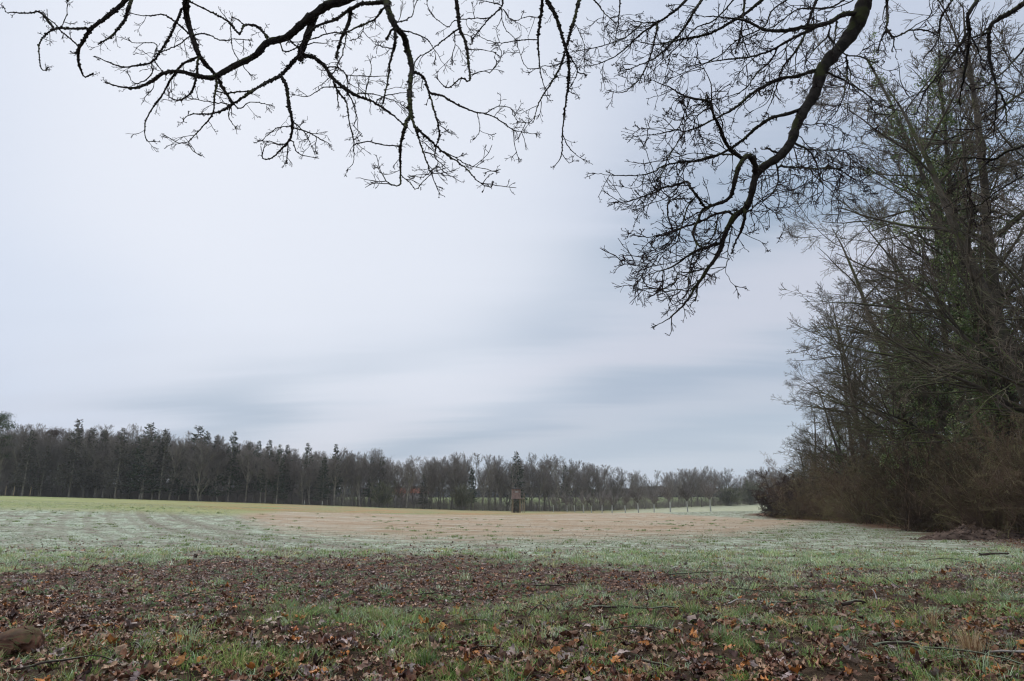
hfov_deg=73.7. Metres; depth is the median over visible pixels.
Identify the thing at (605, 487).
bare tree
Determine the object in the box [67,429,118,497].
bare tree
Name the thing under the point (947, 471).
bare shrub
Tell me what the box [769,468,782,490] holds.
bare tree
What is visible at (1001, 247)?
bare tree
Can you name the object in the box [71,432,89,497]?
bare tree
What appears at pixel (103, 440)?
spruce tree
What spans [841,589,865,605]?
fallen branch
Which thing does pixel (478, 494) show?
distant wood
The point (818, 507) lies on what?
bare shrub
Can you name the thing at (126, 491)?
spruce tree
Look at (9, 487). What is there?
spruce tree
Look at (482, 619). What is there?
fallen branch
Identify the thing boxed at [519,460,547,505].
bare tree
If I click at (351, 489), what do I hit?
bare tree
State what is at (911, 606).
fallen branch
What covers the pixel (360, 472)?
bare tree
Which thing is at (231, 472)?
bare tree
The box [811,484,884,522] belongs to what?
bare shrub
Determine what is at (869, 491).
brushwood
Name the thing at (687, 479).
bare tree
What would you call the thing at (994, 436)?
hazel clump
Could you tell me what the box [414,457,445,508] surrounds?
bare tree
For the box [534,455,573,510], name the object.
bare tree
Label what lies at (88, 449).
bare tree
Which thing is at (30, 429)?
bare tree
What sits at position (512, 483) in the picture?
bare tree
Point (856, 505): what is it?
bare shrub
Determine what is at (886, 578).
fallen branch
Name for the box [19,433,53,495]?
bare tree
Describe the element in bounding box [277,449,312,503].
bare tree
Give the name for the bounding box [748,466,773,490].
bare tree
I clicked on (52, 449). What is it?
bare tree
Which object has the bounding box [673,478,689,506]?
bare tree
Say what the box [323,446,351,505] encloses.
bare tree
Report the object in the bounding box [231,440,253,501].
bare tree
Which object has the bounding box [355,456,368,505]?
bare tree
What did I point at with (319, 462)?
bare tree
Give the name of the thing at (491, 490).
bare tree
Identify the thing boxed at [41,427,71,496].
bare tree
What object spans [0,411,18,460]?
pine tree
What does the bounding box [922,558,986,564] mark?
fallen branch
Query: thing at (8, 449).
bare tree
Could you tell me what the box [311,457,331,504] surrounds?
spruce tree
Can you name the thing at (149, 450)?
bare tree
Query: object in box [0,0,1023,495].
sky
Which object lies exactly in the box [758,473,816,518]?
bare shrub
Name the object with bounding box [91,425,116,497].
bare tree
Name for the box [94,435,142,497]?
bare tree
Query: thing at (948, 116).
ivy clad tree
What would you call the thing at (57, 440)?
bare tree
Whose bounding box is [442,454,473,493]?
bare tree
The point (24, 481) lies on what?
spruce tree
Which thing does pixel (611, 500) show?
fruit tree
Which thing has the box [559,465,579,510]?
bare tree
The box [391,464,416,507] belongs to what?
bare tree
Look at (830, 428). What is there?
bare tree
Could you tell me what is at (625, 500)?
fruit tree
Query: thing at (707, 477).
bare tree
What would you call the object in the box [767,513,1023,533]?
dry grass
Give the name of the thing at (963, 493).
bare shrub
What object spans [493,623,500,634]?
oak leaf
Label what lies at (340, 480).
spruce tree
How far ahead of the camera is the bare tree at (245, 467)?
162.69 m
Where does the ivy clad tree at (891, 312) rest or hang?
on the field
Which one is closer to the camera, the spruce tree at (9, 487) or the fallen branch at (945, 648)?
the fallen branch at (945, 648)
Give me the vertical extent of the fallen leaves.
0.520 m
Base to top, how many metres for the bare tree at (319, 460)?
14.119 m
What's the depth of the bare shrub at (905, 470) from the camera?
34.98 m
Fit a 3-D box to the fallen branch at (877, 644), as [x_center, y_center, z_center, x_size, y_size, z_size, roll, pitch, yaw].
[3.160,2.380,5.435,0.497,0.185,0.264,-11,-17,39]
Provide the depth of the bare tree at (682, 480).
247.67 m
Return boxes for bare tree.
[0,422,31,477]
[0,424,46,494]
[0,428,19,479]
[0,433,26,494]
[3,428,42,495]
[15,423,46,454]
[17,423,55,494]
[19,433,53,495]
[31,429,64,496]
[39,433,70,496]
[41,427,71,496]
[42,429,72,493]
[48,435,85,496]
[50,432,84,489]
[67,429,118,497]
[71,428,109,497]
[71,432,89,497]
[84,426,116,495]
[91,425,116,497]
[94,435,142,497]
[103,435,133,498]
[109,424,151,498]
[123,439,141,498]
[129,429,172,444]
[138,427,171,498]
[138,429,173,499]
[138,444,175,499]
[159,437,199,499]
[165,431,213,500]
[170,440,189,500]
[179,439,228,500]
[186,436,229,501]
[203,434,238,500]
[219,442,241,501]
[220,446,243,498]
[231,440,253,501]
[233,444,244,494]
[235,445,258,502]
[241,444,259,502]
[250,447,276,502]
[257,447,285,503]
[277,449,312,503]
[279,450,292,503]
[283,449,306,503]
[291,453,313,504]
[292,451,321,503]
[295,454,318,504]
[298,454,320,504]
[312,457,325,503]
[313,451,331,494]
[315,453,340,504]
[319,452,350,498]
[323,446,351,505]
[337,450,358,505]
[343,456,360,505]
[345,451,367,506]
[348,459,367,503]
[349,461,369,503]
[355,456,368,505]
[360,449,396,506]
[362,448,387,503]
[362,452,385,506]
[377,458,399,507]
[384,460,405,507]
[385,459,419,506]
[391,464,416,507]
[393,467,405,507]
[397,456,420,507]
[403,465,418,504]
[413,463,439,501]
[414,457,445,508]
[420,460,440,506]
[421,460,439,508]
[424,456,450,508]
[428,460,447,505]
[428,471,447,504]
[439,456,468,497]
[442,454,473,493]
[443,451,466,509]
[443,456,469,509]
[459,455,475,509]
[465,453,486,509]
[474,460,497,510]
[476,468,486,502]
[480,464,493,504]
[481,454,498,510]
[481,456,505,510]
[487,456,511,510]
[496,460,526,510]
[499,462,525,510]
[507,460,529,510]
[507,460,535,506]
[519,452,543,510]
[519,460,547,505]
[530,459,551,510]
[532,472,562,499]
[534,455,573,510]
[536,460,560,509]
[538,462,554,510]
[555,460,581,510]
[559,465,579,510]
[569,470,578,509]
[571,466,589,510]
[572,465,592,508]
[576,462,603,510]
[585,464,609,508]
[587,463,617,508]
[595,464,611,509]
[605,474,628,509]
[613,467,640,509]
[628,473,642,508]
[632,474,652,508]
[642,480,655,507]
[652,470,661,508]
[657,472,676,507]
[663,473,674,493]
[668,471,678,499]
[673,469,695,505]
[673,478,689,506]
[674,469,683,507]
[678,468,700,505]
[679,467,704,506]
[688,469,702,504]
[689,466,713,506]
[697,467,722,504]
[711,470,722,495]
[717,467,735,503]
[731,476,745,504]
[735,475,750,498]
[743,471,753,501]
[745,469,765,491]
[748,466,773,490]
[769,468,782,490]
[770,274,897,517]
[773,297,923,487]
[774,170,971,462]
[776,428,818,483]
[778,391,842,486]
[779,32,1023,463]
[783,359,890,483]
[785,0,1023,491]
[793,0,1023,432]
[795,205,963,500]
[801,408,866,483]
[816,366,896,467]
[832,143,1023,480]
[843,377,893,452]
[881,239,1023,470]
[919,224,1023,377]
[921,11,1023,447]
[956,223,1023,412]
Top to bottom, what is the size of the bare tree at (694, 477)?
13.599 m
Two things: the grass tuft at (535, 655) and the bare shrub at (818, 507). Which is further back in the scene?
the bare shrub at (818, 507)
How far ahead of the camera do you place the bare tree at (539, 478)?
184.50 m
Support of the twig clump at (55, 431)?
attached to the bare tree at (52, 449)
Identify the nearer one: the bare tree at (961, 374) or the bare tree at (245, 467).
the bare tree at (961, 374)
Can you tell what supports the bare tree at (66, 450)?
on the field
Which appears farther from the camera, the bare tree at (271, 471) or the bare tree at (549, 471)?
the bare tree at (549, 471)
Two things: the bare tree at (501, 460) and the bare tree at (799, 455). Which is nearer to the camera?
the bare tree at (799, 455)
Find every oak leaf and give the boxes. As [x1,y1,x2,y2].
[171,651,186,666]
[173,632,183,643]
[294,652,303,662]
[418,614,428,624]
[437,622,446,629]
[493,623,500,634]
[917,632,931,637]
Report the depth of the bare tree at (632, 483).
212.61 m
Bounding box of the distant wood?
[321,486,766,497]
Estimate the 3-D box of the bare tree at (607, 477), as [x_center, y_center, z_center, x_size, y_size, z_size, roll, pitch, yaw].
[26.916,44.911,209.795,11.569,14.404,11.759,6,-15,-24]
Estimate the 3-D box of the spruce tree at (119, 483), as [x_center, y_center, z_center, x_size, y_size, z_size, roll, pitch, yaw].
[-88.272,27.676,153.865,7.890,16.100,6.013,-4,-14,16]
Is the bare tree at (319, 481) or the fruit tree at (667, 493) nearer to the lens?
the fruit tree at (667, 493)
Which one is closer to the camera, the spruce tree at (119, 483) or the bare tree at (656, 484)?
the spruce tree at (119, 483)
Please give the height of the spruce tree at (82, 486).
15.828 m
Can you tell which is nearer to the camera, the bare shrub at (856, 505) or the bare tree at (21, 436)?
the bare shrub at (856, 505)
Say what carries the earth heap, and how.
on the field
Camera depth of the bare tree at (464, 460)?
181.95 m
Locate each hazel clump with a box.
[908,405,973,529]
[932,412,1001,482]
[954,401,1023,525]
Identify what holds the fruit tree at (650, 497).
on the field
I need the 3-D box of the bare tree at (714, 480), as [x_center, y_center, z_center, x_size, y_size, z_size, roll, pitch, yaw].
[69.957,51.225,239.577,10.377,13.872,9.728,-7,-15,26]
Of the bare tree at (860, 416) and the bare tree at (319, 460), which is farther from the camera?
the bare tree at (319, 460)
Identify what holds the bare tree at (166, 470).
on the field
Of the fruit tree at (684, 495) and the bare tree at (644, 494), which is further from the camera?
the bare tree at (644, 494)
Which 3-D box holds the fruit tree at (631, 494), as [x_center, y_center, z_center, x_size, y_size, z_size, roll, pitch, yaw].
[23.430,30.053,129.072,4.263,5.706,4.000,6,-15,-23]
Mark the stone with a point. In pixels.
(28, 637)
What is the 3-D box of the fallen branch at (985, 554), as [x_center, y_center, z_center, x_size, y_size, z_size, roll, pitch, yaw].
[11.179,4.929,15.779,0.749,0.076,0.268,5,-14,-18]
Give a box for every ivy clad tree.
[820,416,849,476]
[829,13,1023,458]
[845,401,878,483]
[862,287,928,490]
[866,266,970,510]
[897,24,1023,463]
[916,246,968,428]
[941,284,1016,486]
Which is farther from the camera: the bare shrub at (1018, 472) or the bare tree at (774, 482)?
the bare tree at (774, 482)
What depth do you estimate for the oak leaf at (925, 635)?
5.96 m
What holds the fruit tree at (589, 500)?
on the field
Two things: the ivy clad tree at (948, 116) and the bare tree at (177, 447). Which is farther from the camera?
the bare tree at (177, 447)
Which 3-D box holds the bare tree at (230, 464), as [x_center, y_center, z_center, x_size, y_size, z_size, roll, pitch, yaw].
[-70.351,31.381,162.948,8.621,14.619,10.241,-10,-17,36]
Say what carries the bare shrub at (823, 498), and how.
on the field
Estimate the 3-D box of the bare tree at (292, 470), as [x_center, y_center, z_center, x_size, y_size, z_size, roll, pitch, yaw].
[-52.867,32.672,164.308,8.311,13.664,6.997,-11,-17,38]
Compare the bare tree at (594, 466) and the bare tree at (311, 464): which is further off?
the bare tree at (594, 466)
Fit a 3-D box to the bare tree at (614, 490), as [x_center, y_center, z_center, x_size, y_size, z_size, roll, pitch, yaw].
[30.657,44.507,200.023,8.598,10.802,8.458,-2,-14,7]
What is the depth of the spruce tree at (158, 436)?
154.74 m
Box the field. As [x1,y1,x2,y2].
[0,496,1023,680]
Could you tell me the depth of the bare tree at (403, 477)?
185.55 m
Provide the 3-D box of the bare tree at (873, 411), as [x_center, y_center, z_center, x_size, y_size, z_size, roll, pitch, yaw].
[24.799,-0.477,45.565,16.438,25.190,14.335,4,-14,-17]
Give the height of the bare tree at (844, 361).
21.524 m
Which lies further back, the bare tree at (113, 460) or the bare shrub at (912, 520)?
the bare tree at (113, 460)
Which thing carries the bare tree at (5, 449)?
on the field
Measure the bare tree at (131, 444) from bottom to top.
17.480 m
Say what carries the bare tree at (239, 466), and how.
on the field
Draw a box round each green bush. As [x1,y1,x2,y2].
[368,479,396,507]
[446,483,475,509]
[714,485,748,505]
[734,479,763,504]
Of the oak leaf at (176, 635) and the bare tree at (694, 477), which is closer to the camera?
the oak leaf at (176, 635)
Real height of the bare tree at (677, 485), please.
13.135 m
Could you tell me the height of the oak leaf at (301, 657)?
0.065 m
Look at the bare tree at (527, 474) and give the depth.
185.82 m
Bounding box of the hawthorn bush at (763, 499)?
[746,469,824,516]
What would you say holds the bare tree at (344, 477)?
on the field
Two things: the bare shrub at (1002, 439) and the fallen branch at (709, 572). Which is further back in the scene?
the bare shrub at (1002, 439)
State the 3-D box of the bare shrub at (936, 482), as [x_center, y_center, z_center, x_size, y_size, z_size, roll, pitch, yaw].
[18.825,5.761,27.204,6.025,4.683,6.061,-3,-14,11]
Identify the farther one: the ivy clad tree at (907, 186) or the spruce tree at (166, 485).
the spruce tree at (166, 485)
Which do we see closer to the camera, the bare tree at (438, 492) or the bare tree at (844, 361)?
the bare tree at (844, 361)
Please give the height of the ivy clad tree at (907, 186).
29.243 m
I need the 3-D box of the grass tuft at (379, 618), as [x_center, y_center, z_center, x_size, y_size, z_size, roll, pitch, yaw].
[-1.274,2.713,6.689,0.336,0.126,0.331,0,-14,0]
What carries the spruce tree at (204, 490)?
on the field
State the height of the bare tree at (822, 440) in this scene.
19.529 m
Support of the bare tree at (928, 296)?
on the field
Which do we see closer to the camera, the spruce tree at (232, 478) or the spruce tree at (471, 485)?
the spruce tree at (232, 478)
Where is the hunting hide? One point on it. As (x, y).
(516, 494)
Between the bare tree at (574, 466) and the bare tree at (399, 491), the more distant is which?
the bare tree at (574, 466)
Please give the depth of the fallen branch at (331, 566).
11.87 m
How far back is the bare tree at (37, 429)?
176.66 m
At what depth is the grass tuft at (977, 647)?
5.33 m
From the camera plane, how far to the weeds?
9.63 m
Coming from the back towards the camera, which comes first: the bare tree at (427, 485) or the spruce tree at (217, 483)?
the bare tree at (427, 485)
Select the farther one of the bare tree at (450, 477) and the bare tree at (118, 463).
the bare tree at (450, 477)
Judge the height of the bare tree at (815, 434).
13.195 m
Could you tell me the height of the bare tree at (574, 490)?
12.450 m
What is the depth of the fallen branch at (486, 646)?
5.34 m
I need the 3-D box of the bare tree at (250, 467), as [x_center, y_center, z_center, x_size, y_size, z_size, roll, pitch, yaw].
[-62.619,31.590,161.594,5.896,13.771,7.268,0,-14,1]
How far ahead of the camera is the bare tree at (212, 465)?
158.49 m
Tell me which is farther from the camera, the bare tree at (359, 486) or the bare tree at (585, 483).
the bare tree at (585, 483)
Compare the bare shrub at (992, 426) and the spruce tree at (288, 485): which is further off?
the spruce tree at (288, 485)
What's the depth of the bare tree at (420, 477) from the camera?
183.11 m
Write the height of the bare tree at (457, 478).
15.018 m
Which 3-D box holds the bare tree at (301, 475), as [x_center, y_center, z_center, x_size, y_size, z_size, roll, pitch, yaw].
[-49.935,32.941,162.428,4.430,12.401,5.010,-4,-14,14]
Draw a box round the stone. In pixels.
[0,621,44,657]
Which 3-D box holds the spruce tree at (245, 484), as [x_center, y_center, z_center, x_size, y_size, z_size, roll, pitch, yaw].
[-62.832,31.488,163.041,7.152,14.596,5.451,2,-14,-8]
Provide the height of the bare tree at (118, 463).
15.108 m
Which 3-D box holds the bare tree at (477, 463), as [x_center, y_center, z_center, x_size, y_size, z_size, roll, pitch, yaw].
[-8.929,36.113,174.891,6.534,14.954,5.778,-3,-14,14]
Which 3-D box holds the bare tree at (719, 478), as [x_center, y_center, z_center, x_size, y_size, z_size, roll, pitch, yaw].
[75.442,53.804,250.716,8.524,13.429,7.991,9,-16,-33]
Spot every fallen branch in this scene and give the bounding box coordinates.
[10,632,128,670]
[182,588,214,595]
[193,557,238,577]
[311,556,348,572]
[414,575,463,596]
[416,556,447,577]
[464,613,502,625]
[471,645,503,649]
[528,603,550,615]
[534,573,584,585]
[587,603,691,638]
[641,659,669,666]
[668,545,764,578]
[721,565,776,595]
[768,585,829,603]
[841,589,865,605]
[870,562,900,588]
[872,627,941,653]
[899,595,920,616]
[899,621,1023,664]
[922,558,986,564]
[969,649,1023,652]
[979,552,1008,555]
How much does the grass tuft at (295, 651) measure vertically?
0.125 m
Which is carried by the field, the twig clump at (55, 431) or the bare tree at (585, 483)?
the bare tree at (585, 483)
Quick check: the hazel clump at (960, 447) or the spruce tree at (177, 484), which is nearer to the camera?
the hazel clump at (960, 447)
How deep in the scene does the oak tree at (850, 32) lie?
7.71 m
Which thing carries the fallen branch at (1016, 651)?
on the fallen leaves
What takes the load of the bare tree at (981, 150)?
on the field
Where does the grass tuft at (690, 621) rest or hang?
on the field
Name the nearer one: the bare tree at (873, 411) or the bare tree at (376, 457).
the bare tree at (873, 411)
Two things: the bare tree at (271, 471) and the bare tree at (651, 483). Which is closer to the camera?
the bare tree at (271, 471)
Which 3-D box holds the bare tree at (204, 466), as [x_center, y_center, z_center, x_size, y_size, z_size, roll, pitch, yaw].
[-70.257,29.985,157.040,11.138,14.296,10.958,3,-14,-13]
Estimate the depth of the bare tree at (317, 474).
173.63 m
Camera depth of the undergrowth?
167.02 m
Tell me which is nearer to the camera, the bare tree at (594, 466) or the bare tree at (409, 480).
the bare tree at (409, 480)
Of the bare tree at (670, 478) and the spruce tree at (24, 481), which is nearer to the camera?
the spruce tree at (24, 481)
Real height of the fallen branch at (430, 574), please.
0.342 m
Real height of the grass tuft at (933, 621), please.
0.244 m
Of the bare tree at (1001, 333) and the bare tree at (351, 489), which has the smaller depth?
the bare tree at (1001, 333)
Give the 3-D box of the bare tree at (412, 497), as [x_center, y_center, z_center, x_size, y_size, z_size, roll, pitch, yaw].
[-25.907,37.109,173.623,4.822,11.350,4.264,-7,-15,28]
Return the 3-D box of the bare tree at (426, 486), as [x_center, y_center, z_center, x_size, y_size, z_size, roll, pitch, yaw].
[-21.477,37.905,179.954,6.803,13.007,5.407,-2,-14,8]
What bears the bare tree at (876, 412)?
on the field
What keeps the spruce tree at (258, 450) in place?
on the field
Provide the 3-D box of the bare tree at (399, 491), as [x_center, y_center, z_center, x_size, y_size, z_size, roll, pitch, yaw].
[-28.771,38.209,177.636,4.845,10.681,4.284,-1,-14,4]
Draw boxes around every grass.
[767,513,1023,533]
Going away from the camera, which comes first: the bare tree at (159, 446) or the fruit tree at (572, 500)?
the bare tree at (159, 446)
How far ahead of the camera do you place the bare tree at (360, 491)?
180.66 m
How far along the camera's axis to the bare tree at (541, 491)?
200.56 m
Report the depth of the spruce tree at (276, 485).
161.40 m
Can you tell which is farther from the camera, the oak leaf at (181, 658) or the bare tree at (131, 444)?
the bare tree at (131, 444)
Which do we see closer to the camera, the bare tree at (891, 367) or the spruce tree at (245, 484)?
the bare tree at (891, 367)
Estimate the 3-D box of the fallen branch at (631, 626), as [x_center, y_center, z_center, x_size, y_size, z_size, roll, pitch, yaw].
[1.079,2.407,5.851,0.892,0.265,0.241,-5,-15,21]
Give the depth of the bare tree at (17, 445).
150.69 m
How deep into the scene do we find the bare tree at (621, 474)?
203.55 m
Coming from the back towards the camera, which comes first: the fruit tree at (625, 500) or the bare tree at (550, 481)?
the bare tree at (550, 481)
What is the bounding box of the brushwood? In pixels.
[766,403,1022,531]
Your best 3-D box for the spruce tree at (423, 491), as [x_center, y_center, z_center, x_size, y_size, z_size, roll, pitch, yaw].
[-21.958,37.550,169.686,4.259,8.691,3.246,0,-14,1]
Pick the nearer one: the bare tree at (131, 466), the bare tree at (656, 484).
the bare tree at (131, 466)
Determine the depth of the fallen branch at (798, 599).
7.99 m
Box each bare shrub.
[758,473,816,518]
[760,449,844,508]
[784,451,899,521]
[793,488,834,519]
[801,448,901,524]
[801,483,842,518]
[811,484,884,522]
[812,443,891,476]
[837,417,996,529]
[857,480,957,531]
[892,437,1008,531]
[903,420,1023,529]
[916,413,1023,533]
[928,469,1023,537]
[952,409,1023,537]
[953,384,1023,484]
[959,437,1023,485]
[979,414,1023,468]
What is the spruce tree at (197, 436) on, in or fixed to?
on the field
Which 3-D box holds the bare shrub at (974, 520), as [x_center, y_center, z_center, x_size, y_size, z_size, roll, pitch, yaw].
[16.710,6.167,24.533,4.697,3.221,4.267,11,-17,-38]
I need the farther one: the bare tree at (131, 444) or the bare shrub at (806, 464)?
the bare tree at (131, 444)
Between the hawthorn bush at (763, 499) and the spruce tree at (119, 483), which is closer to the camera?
the hawthorn bush at (763, 499)
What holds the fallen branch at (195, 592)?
on the field
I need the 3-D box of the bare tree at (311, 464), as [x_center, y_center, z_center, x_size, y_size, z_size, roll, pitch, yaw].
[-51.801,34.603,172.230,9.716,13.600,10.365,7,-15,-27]
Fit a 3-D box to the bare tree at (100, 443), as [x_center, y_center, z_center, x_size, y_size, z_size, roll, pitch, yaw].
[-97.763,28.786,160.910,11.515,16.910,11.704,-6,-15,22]
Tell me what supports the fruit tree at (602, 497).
on the field
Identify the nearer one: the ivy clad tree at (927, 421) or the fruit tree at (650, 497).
the ivy clad tree at (927, 421)
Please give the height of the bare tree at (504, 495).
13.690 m
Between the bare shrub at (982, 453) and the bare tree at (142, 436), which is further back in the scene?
the bare tree at (142, 436)
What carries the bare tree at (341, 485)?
on the field
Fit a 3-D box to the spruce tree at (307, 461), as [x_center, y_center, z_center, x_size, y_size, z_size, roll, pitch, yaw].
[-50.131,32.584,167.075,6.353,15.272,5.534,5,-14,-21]
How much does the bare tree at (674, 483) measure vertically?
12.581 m
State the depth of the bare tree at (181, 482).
157.24 m
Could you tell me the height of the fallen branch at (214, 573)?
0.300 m
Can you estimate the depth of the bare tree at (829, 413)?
51.77 m
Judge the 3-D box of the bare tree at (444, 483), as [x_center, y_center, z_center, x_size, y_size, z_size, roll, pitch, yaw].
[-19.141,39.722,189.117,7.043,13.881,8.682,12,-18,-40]
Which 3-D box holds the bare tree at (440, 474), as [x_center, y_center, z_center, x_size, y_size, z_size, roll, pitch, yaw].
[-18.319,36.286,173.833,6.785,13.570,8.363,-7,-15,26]
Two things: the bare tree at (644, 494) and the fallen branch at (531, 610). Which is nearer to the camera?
the fallen branch at (531, 610)
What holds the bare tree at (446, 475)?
on the field
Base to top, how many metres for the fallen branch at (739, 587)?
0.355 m
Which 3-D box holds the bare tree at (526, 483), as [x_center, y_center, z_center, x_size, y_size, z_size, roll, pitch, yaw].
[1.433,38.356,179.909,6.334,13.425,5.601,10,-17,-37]
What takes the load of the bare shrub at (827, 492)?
on the field
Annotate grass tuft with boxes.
[276,644,330,663]
[367,613,391,625]
[409,646,449,673]
[509,642,577,670]
[678,614,707,623]
[697,626,746,645]
[923,607,940,629]
[934,615,1002,655]
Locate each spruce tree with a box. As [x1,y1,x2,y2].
[5,449,28,495]
[9,430,40,495]
[51,419,91,496]
[69,428,102,497]
[83,430,110,495]
[98,428,134,498]
[120,437,142,498]
[122,422,167,499]
[140,435,165,499]
[143,429,178,499]
[164,425,222,500]
[168,446,188,499]
[188,431,216,500]
[202,436,226,501]
[215,430,241,501]
[233,442,260,502]
[248,441,262,502]
[254,439,275,502]
[266,444,288,503]
[275,444,294,501]
[294,443,317,504]
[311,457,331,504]
[323,444,342,505]
[363,458,375,506]
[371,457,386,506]
[416,475,431,505]
[467,468,476,509]
[507,450,527,504]
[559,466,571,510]
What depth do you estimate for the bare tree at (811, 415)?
71.50 m
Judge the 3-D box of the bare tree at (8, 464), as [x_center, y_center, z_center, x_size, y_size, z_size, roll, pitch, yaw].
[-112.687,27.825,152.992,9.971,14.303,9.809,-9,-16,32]
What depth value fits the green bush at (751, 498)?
247.03 m
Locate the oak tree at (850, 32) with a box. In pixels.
[0,0,1023,335]
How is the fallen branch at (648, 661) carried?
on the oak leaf
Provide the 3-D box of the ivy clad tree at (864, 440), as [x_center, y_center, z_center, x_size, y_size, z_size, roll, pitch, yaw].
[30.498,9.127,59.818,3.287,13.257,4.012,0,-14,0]
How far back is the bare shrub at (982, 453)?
31.12 m
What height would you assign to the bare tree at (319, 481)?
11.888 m
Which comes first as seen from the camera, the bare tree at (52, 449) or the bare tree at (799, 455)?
the bare tree at (799, 455)
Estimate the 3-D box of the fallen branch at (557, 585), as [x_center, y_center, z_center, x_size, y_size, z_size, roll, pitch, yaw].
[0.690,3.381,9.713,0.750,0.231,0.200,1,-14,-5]
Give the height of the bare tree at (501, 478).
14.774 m
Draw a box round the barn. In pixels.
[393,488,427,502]
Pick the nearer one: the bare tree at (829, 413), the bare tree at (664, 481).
the bare tree at (829, 413)
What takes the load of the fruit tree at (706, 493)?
on the field
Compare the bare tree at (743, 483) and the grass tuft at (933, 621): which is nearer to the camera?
the grass tuft at (933, 621)
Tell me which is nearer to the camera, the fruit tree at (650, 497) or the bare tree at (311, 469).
the fruit tree at (650, 497)
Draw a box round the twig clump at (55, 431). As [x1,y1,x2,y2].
[45,426,63,437]
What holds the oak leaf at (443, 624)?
on the field
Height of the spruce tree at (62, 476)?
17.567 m
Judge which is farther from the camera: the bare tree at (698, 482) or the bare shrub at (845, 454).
the bare tree at (698, 482)
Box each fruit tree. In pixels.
[565,493,578,511]
[583,494,597,512]
[595,490,610,512]
[606,492,620,512]
[621,488,631,512]
[626,484,646,512]
[645,487,660,511]
[655,481,673,511]
[675,482,699,511]
[699,478,719,511]
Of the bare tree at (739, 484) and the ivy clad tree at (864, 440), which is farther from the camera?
the bare tree at (739, 484)
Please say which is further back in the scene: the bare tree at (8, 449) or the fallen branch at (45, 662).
the bare tree at (8, 449)
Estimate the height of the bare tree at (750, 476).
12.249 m
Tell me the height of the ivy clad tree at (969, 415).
13.057 m
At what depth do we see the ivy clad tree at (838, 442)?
66.11 m
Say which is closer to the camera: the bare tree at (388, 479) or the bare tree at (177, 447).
the bare tree at (177, 447)
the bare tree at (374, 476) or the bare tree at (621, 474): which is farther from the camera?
the bare tree at (621, 474)
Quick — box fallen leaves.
[0,536,1023,680]
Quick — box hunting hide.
[511,488,524,512]
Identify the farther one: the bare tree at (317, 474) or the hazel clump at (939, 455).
the bare tree at (317, 474)
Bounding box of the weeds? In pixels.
[0,538,1023,680]
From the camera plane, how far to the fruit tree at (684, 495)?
105.73 m
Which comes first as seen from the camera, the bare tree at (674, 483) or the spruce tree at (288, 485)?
the spruce tree at (288, 485)
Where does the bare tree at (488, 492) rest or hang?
on the field
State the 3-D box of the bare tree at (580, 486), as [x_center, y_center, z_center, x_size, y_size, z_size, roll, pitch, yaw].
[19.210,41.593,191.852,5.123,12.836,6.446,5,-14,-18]
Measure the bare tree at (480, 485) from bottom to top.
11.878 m
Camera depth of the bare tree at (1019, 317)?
27.00 m
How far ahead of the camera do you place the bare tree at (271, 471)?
160.24 m
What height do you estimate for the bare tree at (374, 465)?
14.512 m
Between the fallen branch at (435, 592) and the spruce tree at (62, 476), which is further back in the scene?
the spruce tree at (62, 476)
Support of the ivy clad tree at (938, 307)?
on the field
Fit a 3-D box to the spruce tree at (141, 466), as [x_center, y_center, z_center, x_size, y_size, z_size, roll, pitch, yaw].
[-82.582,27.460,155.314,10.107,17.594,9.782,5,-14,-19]
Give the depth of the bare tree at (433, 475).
172.44 m
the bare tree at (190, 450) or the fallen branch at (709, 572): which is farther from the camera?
the bare tree at (190, 450)
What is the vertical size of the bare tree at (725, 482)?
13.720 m
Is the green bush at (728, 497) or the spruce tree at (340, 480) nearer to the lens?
the spruce tree at (340, 480)
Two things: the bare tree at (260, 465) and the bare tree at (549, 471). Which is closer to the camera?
the bare tree at (260, 465)
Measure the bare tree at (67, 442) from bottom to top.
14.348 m
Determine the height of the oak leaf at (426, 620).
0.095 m
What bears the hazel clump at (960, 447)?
on the field
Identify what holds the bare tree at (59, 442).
on the field
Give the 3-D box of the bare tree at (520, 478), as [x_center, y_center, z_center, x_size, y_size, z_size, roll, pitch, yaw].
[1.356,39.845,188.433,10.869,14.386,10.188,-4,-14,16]
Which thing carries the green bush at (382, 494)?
on the field
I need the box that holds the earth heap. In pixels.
[909,524,1023,540]
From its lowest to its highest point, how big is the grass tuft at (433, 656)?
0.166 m
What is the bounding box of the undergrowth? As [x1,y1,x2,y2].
[0,469,772,510]
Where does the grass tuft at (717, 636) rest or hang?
on the field
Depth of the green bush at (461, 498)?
169.47 m
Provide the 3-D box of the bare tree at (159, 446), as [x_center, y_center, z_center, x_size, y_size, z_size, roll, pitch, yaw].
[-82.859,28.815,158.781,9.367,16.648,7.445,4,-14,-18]
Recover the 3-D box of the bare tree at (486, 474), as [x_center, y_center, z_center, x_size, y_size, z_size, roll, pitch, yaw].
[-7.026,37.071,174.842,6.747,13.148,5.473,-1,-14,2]
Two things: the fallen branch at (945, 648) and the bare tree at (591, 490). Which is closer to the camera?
the fallen branch at (945, 648)
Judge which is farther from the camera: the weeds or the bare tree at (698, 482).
the bare tree at (698, 482)

